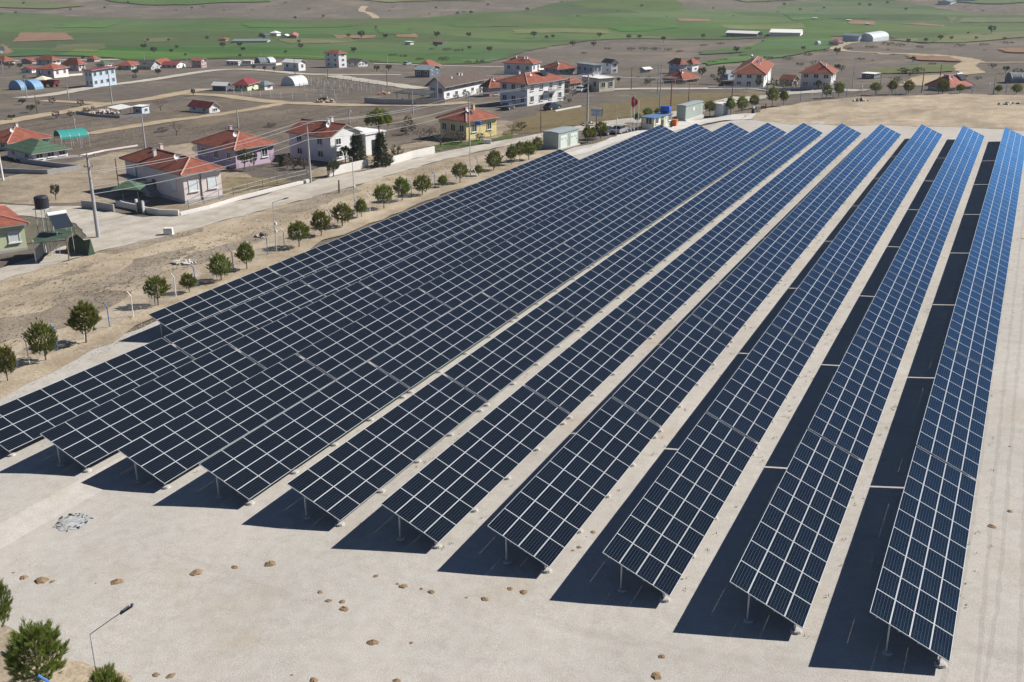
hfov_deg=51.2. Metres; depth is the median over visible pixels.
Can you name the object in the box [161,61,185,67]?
village house
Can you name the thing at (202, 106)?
village house
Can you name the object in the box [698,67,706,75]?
broad tree
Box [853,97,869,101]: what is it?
rubble pile
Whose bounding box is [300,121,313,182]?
utility pole
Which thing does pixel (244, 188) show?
garden fence
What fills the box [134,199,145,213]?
garden gate
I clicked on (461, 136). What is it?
bare shrub
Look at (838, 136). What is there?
solar table
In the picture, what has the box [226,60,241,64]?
village house
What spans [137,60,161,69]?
village house
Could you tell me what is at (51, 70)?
village house
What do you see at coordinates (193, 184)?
window
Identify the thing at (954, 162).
solar table
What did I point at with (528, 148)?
pine tree
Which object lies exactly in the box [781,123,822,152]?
solar table
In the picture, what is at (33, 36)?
ploughed plot
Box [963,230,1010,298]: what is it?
solar table
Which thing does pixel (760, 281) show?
solar table
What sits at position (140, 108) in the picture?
shed
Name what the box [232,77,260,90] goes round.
village house
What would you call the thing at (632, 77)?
power line
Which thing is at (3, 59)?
village house
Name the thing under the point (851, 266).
solar table
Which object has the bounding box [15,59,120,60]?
field road
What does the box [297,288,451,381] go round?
solar table
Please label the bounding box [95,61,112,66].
village house
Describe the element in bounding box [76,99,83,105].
bare shrub
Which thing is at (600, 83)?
village house
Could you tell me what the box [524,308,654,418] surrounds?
solar table
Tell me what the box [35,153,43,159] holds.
window
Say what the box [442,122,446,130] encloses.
window
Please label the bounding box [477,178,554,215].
solar table
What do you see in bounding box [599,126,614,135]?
parked car
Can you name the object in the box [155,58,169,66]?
village house
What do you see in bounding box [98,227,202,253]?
dry grass patch
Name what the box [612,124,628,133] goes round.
parked car
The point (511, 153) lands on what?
pine tree
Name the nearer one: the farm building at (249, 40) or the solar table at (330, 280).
the solar table at (330, 280)
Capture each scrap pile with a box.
[87,108,120,113]
[580,121,597,125]
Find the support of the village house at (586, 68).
on the ground at (632, 62)
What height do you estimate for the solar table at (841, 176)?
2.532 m
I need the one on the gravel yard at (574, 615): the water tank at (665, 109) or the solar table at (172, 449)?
the solar table at (172, 449)
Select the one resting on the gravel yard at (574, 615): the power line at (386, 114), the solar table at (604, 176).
the solar table at (604, 176)
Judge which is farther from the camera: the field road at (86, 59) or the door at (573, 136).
the field road at (86, 59)
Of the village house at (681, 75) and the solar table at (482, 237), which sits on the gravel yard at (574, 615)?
the solar table at (482, 237)
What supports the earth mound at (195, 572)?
on the gravel yard at (574, 615)
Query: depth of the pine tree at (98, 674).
43.16 m
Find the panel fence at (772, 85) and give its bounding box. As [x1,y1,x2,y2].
[724,84,832,89]
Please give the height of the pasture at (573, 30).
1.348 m
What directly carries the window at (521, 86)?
in the village house at (527, 80)
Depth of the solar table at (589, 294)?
95.80 m
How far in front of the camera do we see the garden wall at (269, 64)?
424.44 m
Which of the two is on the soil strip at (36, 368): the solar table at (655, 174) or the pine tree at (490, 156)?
the pine tree at (490, 156)
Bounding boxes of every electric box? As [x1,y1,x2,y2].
[163,227,174,234]
[483,139,490,143]
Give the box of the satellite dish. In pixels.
[0,45,4,53]
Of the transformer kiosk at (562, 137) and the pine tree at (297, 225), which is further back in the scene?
the transformer kiosk at (562, 137)
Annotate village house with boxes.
[0,56,15,63]
[0,123,52,149]
[0,204,29,253]
[1,138,71,160]
[20,58,36,63]
[20,66,35,72]
[34,55,61,64]
[34,63,68,77]
[61,58,86,70]
[83,66,117,86]
[86,55,99,61]
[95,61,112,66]
[114,60,139,69]
[115,143,225,203]
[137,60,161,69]
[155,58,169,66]
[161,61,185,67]
[187,100,221,112]
[189,57,206,67]
[191,125,278,168]
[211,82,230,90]
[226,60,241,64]
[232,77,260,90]
[242,60,253,63]
[256,80,273,89]
[282,59,305,70]
[286,116,362,161]
[323,50,346,67]
[347,58,367,66]
[413,65,439,76]
[415,60,440,66]
[424,69,488,98]
[435,104,500,139]
[479,76,505,96]
[496,69,568,105]
[502,55,542,73]
[540,59,576,74]
[564,77,582,92]
[577,62,603,74]
[581,72,615,91]
[601,58,619,72]
[639,67,652,72]
[660,69,701,83]
[668,58,688,72]
[687,58,699,71]
[722,70,734,79]
[732,56,773,86]
[779,74,799,85]
[799,60,838,88]
[861,72,880,78]
[924,74,975,90]
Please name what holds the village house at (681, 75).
on the ground at (632, 62)
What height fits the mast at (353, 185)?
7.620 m
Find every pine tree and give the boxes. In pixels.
[0,343,16,380]
[0,578,14,626]
[0,616,69,681]
[22,317,58,359]
[64,299,101,342]
[84,661,126,681]
[143,275,170,304]
[178,271,196,291]
[206,251,232,279]
[234,241,254,268]
[287,220,309,246]
[309,209,330,235]
[330,201,354,225]
[353,198,367,216]
[372,183,394,207]
[391,175,410,199]
[411,173,432,194]
[437,175,447,186]
[450,162,469,177]
[474,164,483,175]
[484,150,503,169]
[504,144,517,163]
[515,140,525,156]
[521,140,536,159]
[533,136,543,149]
[581,125,593,141]
[591,127,596,138]
[594,121,607,138]
[633,112,641,120]
[643,108,652,114]
[704,100,715,116]
[725,96,736,114]
[735,94,748,108]
[749,94,760,105]
[766,86,779,104]
[779,89,788,105]
[822,84,832,97]
[834,80,845,96]
[869,82,881,94]
[886,80,897,90]
[902,79,915,93]
[937,78,950,93]
[956,83,965,90]
[995,84,1003,93]
[1010,83,1022,92]
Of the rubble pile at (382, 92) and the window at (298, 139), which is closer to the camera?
the window at (298, 139)
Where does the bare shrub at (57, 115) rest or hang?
on the ground at (632, 62)
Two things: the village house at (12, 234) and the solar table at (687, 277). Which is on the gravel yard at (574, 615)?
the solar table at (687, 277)
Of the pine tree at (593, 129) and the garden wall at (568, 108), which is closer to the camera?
the pine tree at (593, 129)
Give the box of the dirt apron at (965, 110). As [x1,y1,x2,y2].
[743,93,1023,129]
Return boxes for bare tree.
[169,120,182,135]
[413,128,426,141]
[431,128,449,145]
[506,122,517,130]
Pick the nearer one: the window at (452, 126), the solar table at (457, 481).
the solar table at (457, 481)
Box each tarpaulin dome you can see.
[9,80,26,89]
[23,79,43,89]
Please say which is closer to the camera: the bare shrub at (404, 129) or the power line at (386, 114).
the power line at (386, 114)
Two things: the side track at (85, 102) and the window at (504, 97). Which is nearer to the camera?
the window at (504, 97)
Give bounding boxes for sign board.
[591,108,602,137]
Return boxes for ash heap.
[53,513,92,531]
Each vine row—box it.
[299,83,339,95]
[307,79,351,90]
[319,77,373,89]
[338,77,391,87]
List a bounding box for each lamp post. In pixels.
[89,603,133,667]
[272,197,288,252]
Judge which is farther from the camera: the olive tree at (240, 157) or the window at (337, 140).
the window at (337, 140)
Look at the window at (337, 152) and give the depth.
170.84 m
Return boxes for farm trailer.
[41,80,59,86]
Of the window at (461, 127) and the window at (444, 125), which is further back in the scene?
the window at (444, 125)
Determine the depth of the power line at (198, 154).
135.67 m
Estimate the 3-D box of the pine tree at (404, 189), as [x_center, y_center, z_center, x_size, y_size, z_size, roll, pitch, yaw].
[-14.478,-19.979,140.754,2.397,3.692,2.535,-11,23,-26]
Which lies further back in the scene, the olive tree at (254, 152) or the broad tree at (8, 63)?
the broad tree at (8, 63)
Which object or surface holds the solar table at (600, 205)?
on the gravel yard at (574, 615)
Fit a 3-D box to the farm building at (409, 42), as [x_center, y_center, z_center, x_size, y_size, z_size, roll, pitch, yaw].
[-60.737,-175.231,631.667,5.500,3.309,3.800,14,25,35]
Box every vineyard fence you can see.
[226,88,335,98]
[305,76,379,90]
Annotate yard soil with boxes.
[0,143,277,211]
[306,120,516,179]
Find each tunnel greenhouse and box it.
[255,57,267,62]
[265,57,275,62]
[281,75,308,85]
[1004,72,1023,82]
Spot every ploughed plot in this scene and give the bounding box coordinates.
[0,44,13,53]
[12,32,74,41]
[334,35,375,37]
[396,34,418,36]
[676,18,710,20]
[848,20,875,24]
[904,23,943,25]
[907,55,961,60]
[998,48,1023,51]
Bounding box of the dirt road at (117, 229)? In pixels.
[0,90,788,280]
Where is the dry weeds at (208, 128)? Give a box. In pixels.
[0,110,427,166]
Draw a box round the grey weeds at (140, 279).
[0,208,329,341]
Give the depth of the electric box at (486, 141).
183.33 m
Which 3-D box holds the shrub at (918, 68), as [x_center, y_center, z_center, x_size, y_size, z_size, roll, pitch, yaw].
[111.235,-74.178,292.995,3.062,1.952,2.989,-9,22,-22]
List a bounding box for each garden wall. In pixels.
[0,158,80,173]
[51,145,137,159]
[76,111,145,117]
[81,200,114,211]
[115,200,179,215]
[179,179,309,215]
[240,63,281,65]
[327,159,367,176]
[364,97,444,104]
[390,146,434,164]
[555,105,580,111]
[708,86,799,90]
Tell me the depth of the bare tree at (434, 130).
181.52 m
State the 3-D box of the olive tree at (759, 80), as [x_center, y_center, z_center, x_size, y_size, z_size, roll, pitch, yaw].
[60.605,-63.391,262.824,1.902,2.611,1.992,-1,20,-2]
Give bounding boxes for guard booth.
[712,102,728,116]
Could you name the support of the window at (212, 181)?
in the village house at (183, 189)
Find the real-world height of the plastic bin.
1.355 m
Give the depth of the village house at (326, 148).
171.59 m
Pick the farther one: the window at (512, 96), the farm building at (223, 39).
the farm building at (223, 39)
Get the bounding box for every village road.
[577,88,868,91]
[787,89,834,93]
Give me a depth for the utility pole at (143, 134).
185.63 m
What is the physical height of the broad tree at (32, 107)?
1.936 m
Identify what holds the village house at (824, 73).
on the ground at (632, 62)
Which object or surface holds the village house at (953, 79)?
on the ground at (632, 62)
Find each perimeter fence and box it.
[0,651,49,681]
[3,134,544,373]
[788,82,1023,102]
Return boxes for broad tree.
[4,62,13,68]
[26,105,35,112]
[50,184,58,199]
[339,145,350,163]
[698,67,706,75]
[717,65,726,83]
[833,47,840,52]
[988,25,995,32]
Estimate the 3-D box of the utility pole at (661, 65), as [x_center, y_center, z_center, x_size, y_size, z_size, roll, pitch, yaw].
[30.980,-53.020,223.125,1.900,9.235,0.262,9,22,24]
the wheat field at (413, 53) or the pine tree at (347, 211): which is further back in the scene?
the wheat field at (413, 53)
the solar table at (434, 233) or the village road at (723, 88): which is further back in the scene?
the village road at (723, 88)
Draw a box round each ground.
[0,0,1023,332]
[0,98,444,167]
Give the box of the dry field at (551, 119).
[502,93,775,134]
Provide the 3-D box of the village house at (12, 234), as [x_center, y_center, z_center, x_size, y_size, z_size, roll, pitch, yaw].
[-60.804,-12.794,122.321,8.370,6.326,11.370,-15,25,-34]
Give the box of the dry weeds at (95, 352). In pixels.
[6,320,154,402]
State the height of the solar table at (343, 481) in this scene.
2.532 m
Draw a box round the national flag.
[631,96,637,106]
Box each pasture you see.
[0,0,83,7]
[49,43,106,51]
[109,0,270,4]
[143,37,174,42]
[278,37,357,43]
[373,0,486,1]
[512,28,609,32]
[720,23,806,28]
[741,0,771,1]
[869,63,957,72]
[890,31,1023,42]
[946,16,1023,21]
[955,0,1023,3]
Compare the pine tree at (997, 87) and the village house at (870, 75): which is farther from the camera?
the village house at (870, 75)
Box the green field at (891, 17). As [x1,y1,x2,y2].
[0,0,1023,63]
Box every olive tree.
[236,148,249,168]
[249,150,256,169]
[326,160,339,175]
[755,77,762,86]
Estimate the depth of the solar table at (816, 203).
121.32 m
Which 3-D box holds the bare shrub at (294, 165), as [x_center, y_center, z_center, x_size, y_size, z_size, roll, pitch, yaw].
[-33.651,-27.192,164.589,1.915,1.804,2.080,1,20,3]
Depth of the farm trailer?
311.04 m
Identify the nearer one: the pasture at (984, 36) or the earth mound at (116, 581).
the earth mound at (116, 581)
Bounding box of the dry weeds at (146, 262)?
[0,156,470,345]
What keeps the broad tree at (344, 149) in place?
on the yard soil at (321, 171)
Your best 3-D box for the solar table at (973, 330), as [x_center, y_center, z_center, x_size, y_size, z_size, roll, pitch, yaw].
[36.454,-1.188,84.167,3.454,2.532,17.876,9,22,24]
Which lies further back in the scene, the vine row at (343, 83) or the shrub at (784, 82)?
the vine row at (343, 83)
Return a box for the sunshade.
[35,76,51,85]
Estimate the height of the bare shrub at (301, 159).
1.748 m
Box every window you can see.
[7,230,21,243]
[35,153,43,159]
[47,152,55,157]
[58,150,65,155]
[132,166,137,176]
[170,177,176,190]
[188,179,199,192]
[200,147,206,156]
[207,176,218,189]
[213,149,218,158]
[226,152,231,161]
[261,148,268,157]
[296,135,301,142]
[297,147,302,154]
[316,139,322,145]
[317,150,323,157]
[335,138,341,145]
[336,150,342,157]
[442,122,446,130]
[450,123,455,131]
[459,125,464,133]
[471,124,475,132]
[487,121,491,129]
[502,83,506,89]
[502,94,506,100]
[510,95,515,101]
[511,84,515,90]
[520,85,524,91]
[520,96,524,102]
[644,118,651,124]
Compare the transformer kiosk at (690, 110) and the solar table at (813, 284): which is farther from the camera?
the transformer kiosk at (690, 110)
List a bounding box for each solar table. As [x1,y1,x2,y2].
[0,338,193,456]
[40,344,264,472]
[118,354,334,489]
[148,267,289,338]
[164,280,324,358]
[199,362,408,505]
[229,282,389,368]
[268,227,390,282]
[287,374,485,526]
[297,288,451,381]
[300,237,420,296]
[359,237,479,301]
[369,195,467,239]
[369,293,516,392]
[381,385,569,548]
[400,204,494,250]
[418,241,535,311]
[444,301,583,406]
[448,170,528,206]
[453,203,548,252]
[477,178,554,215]
[483,244,593,318]
[488,398,660,573]
[506,205,599,257]
[510,149,578,180]
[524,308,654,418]
[525,176,602,216]
[538,157,601,187]
[548,249,652,326]
[564,207,651,265]
[573,177,648,222]
[582,155,645,188]
[587,139,640,165]
[603,413,758,602]
[612,314,732,431]
[617,253,715,334]
[621,210,703,271]
[625,179,696,225]
[626,155,688,192]
[627,125,675,147]
[628,138,681,165]
[665,123,710,146]
[668,137,721,169]
[673,156,732,194]
[676,181,743,229]
[683,213,759,276]
[692,257,781,342]
[702,122,748,147]
[706,324,813,448]
[711,138,761,170]
[719,157,774,197]
[730,429,863,634]
[731,183,793,232]
[742,122,786,150]
[748,216,818,280]
[753,139,800,172]
[768,159,821,199]
[772,264,852,352]
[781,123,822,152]
[789,184,846,235]
[798,139,842,173]
[808,334,900,466]
[817,220,880,287]
[820,160,868,201]
[822,123,860,153]
[844,140,885,175]
[849,187,901,240]
[856,271,926,363]
[865,124,900,154]
[870,446,976,668]
[874,161,917,204]
[888,225,944,295]
[893,141,931,177]
[909,124,941,155]
[911,191,957,241]
[916,345,992,479]
[929,164,968,205]
[943,143,976,176]
[944,278,1002,370]
[954,126,984,154]
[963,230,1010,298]
[976,194,1016,247]
[986,167,1020,209]
[994,145,1023,179]
[1000,127,1023,155]
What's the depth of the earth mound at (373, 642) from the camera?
48.71 m
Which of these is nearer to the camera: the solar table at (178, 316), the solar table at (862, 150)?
the solar table at (178, 316)
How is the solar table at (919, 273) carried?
on the gravel yard at (574, 615)
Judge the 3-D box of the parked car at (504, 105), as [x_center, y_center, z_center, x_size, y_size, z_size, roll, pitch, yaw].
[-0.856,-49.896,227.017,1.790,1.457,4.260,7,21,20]
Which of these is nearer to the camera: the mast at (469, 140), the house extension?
the mast at (469, 140)
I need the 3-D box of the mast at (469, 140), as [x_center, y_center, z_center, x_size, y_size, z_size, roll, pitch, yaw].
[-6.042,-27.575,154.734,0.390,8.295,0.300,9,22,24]
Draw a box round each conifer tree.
[278,155,285,166]
[346,132,368,163]
[371,131,392,166]
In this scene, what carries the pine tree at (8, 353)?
on the soil strip at (36, 368)
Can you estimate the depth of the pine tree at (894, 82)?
232.54 m
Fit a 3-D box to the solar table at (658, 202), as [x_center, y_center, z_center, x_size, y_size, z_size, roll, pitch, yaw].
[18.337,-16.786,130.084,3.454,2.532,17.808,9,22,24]
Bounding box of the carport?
[393,88,437,98]
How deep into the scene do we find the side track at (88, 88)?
354.03 m
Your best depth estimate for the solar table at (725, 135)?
176.69 m
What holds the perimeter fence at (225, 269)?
on the soil strip at (36, 368)
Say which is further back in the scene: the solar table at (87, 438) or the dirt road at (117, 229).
the dirt road at (117, 229)
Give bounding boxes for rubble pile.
[172,258,196,264]
[254,232,269,237]
[313,96,334,102]
[377,90,390,94]
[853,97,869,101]
[998,102,1023,104]
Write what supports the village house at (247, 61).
on the ground at (632, 62)
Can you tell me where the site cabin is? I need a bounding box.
[640,112,672,129]
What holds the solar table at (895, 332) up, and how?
on the gravel yard at (574, 615)
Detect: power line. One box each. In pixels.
[82,121,312,193]
[301,94,473,138]
[470,73,590,109]
[589,73,671,77]
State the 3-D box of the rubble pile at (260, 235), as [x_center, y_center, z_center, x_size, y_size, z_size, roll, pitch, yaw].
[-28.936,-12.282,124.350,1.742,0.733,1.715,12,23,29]
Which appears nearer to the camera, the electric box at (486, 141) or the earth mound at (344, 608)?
the earth mound at (344, 608)
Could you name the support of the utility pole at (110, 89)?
on the ground at (632, 62)
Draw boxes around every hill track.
[358,6,378,17]
[829,41,984,85]
[973,62,1013,62]
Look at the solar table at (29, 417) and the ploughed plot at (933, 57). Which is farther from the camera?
the ploughed plot at (933, 57)
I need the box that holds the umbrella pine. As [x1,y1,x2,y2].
[363,106,392,156]
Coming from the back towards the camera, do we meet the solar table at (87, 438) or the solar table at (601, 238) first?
the solar table at (601, 238)
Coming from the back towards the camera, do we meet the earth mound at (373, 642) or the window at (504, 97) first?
the window at (504, 97)
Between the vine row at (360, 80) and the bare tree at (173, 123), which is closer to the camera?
the bare tree at (173, 123)
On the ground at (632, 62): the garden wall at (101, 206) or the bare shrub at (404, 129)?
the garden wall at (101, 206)
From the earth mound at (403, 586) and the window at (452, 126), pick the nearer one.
the earth mound at (403, 586)
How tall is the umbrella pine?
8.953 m
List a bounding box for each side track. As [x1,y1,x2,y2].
[0,89,209,124]
[13,69,400,97]
[41,100,103,103]
[88,103,286,133]
[182,93,473,105]
[328,75,426,88]
[373,63,503,66]
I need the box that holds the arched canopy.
[53,128,89,146]
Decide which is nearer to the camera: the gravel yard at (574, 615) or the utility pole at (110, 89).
the gravel yard at (574, 615)
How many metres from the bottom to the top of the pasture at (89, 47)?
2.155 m
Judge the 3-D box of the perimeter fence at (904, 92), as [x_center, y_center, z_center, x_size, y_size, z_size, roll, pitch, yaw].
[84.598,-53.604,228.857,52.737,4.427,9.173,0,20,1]
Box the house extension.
[354,127,384,154]
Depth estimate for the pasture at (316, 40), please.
657.28 m
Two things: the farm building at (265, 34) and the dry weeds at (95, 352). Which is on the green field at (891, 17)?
the farm building at (265, 34)
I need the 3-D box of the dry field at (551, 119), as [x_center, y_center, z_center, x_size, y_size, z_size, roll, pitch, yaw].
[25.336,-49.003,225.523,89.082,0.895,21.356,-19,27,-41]
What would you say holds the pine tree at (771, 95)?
on the ground at (632, 62)
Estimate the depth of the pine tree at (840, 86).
232.00 m
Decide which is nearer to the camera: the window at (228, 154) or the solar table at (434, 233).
the solar table at (434, 233)
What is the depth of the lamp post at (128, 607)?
44.02 m
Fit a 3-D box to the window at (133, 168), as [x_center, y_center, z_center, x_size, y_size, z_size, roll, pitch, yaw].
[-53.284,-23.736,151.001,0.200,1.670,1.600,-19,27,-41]
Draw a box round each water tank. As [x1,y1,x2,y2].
[32,195,57,254]
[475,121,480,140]
[660,106,670,112]
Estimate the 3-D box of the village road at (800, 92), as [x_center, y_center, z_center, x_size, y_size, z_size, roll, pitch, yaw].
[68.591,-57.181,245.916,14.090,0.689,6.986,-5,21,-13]
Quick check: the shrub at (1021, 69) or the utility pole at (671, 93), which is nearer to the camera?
the utility pole at (671, 93)
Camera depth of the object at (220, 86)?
293.97 m
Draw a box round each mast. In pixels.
[352,161,355,214]
[469,121,471,176]
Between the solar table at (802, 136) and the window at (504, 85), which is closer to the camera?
the solar table at (802, 136)
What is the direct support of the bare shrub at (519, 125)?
on the dry field at (551, 119)
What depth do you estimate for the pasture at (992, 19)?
756.87 m
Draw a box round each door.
[164,230,170,234]
[560,135,566,147]
[570,132,576,145]
[723,105,726,115]
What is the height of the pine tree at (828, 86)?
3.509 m
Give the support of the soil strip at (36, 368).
on the gravel yard at (574, 615)
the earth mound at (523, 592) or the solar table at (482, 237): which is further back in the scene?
the solar table at (482, 237)
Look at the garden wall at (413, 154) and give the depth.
171.32 m
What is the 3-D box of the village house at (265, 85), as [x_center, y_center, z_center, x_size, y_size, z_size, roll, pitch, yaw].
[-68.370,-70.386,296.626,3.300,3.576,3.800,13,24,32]
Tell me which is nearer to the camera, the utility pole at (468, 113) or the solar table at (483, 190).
the solar table at (483, 190)
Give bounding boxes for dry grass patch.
[0,264,91,295]
[0,290,131,342]
[52,246,195,303]
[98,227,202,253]
[183,229,273,264]
[272,187,361,212]
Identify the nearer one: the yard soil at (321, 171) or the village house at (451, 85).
the yard soil at (321, 171)
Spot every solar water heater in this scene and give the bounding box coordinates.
[46,210,74,256]
[537,68,547,75]
[956,73,966,79]
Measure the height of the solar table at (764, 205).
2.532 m
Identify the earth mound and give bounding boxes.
[19,575,28,579]
[34,576,49,583]
[110,579,123,584]
[165,673,175,678]
[189,569,202,575]
[264,560,275,566]
[309,677,317,681]
[339,606,348,611]
[366,639,378,644]
[399,584,407,588]
[520,590,527,594]
[651,672,661,679]
[987,524,995,528]
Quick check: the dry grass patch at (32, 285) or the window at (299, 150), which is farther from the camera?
the window at (299, 150)
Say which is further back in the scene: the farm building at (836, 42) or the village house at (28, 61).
the farm building at (836, 42)
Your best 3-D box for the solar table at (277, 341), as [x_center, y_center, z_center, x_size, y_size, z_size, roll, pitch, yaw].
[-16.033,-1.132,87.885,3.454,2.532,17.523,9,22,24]
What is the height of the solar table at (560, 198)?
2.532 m
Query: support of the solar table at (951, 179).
on the gravel yard at (574, 615)
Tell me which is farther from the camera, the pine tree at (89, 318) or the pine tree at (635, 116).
the pine tree at (635, 116)
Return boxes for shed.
[31,227,76,262]
[107,104,132,114]
[133,104,149,113]
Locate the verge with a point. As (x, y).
(216, 234)
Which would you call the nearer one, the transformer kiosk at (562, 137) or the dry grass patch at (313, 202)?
the dry grass patch at (313, 202)
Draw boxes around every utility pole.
[0,159,3,180]
[78,153,99,236]
[108,72,112,103]
[141,116,145,148]
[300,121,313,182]
[463,95,469,145]
[583,74,590,121]
[657,64,665,107]
[670,77,676,112]
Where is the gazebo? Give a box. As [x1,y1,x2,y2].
[111,180,149,206]
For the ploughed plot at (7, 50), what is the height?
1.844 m
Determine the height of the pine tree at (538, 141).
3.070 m
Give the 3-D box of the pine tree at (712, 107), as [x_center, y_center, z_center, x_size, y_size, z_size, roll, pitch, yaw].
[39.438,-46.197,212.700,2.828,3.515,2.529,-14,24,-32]
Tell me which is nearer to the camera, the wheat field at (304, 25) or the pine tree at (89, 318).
the pine tree at (89, 318)
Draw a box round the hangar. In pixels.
[842,33,864,41]
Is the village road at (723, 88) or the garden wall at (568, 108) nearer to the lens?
the garden wall at (568, 108)
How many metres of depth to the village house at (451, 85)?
256.33 m
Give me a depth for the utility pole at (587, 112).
200.77 m
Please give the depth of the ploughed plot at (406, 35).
692.74 m
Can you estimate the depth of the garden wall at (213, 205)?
144.54 m
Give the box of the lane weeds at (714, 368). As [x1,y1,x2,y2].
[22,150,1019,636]
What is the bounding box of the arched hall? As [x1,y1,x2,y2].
[861,31,888,41]
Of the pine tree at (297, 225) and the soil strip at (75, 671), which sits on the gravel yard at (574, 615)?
the soil strip at (75, 671)
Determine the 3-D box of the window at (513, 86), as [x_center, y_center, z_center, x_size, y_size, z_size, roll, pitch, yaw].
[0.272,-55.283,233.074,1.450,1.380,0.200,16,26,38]
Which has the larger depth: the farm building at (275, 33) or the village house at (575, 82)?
the farm building at (275, 33)
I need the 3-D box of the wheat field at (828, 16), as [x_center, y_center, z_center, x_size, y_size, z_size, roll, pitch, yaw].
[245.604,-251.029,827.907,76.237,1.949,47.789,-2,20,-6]
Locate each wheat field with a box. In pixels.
[0,44,509,61]
[56,23,118,27]
[242,21,350,27]
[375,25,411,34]
[450,23,519,26]
[611,24,678,30]
[699,36,833,64]
[787,13,871,19]
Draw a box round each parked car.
[501,102,514,109]
[543,102,560,109]
[575,86,585,91]
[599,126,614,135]
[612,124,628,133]
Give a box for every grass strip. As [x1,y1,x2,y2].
[222,177,294,193]
[426,134,512,149]
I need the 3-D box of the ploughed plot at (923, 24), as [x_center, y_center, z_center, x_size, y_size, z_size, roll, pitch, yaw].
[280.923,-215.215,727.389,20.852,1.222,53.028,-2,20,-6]
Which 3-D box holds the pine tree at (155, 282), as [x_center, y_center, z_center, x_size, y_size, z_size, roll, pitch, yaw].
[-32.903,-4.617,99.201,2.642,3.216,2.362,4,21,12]
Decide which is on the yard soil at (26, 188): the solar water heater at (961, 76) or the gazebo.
the gazebo
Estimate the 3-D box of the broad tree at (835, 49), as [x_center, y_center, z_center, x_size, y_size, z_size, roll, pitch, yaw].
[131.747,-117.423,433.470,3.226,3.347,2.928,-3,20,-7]
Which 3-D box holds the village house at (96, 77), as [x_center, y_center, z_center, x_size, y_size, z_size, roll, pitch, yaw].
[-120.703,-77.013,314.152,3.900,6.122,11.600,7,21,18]
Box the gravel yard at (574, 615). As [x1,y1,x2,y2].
[0,119,1023,681]
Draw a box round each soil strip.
[0,144,556,398]
[0,624,130,681]
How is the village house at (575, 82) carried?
on the ground at (632, 62)
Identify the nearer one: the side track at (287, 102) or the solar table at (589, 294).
the solar table at (589, 294)
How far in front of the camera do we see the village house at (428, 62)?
407.08 m
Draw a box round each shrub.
[51,110,59,118]
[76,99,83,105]
[287,159,298,168]
[299,158,307,167]
[391,144,404,155]
[398,124,414,133]
[454,131,466,142]
[516,122,526,129]
[769,80,777,85]
[779,78,788,87]
[913,66,923,71]
[1012,68,1023,72]
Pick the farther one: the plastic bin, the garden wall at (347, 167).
the plastic bin
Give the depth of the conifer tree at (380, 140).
164.25 m
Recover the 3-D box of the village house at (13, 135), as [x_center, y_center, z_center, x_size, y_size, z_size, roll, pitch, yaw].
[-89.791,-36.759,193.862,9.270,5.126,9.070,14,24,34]
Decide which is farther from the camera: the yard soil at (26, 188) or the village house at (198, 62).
the village house at (198, 62)
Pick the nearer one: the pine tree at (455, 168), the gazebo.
the gazebo
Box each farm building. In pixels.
[219,37,229,40]
[232,39,270,42]
[258,32,268,36]
[270,31,281,35]
[289,32,298,37]
[403,41,414,44]
[432,41,445,44]
[725,30,760,36]
[769,29,802,35]
[829,39,843,44]
[937,0,955,4]
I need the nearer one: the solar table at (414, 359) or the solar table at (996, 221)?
the solar table at (414, 359)
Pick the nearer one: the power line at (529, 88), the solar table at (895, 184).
the solar table at (895, 184)
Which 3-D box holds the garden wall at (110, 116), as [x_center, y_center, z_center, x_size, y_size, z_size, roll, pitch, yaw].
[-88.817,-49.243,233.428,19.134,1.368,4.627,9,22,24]
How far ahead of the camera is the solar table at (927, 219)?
116.55 m
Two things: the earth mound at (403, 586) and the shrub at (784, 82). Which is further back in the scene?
the shrub at (784, 82)
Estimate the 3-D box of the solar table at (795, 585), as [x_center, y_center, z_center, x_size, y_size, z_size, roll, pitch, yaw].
[15.367,9.561,56.234,3.454,2.532,17.926,9,23,24]
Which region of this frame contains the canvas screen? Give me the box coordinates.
[66,234,94,255]
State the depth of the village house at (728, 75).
294.61 m
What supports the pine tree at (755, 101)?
on the ground at (632, 62)
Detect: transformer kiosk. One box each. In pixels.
[542,126,579,149]
[676,100,703,120]
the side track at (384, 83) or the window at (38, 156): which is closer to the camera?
the window at (38, 156)
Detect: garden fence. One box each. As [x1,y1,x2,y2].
[188,169,306,208]
[237,162,308,177]
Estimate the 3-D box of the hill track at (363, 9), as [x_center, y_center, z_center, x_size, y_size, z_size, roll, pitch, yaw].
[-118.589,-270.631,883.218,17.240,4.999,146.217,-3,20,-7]
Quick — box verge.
[0,137,542,356]
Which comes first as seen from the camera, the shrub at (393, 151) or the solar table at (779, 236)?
the solar table at (779, 236)
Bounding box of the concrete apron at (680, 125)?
[568,113,755,155]
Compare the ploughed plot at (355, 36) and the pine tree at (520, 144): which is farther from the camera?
the ploughed plot at (355, 36)
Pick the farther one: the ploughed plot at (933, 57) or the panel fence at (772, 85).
the ploughed plot at (933, 57)
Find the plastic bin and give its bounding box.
[671,119,677,125]
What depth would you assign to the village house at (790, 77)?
272.32 m
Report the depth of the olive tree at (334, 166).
157.53 m

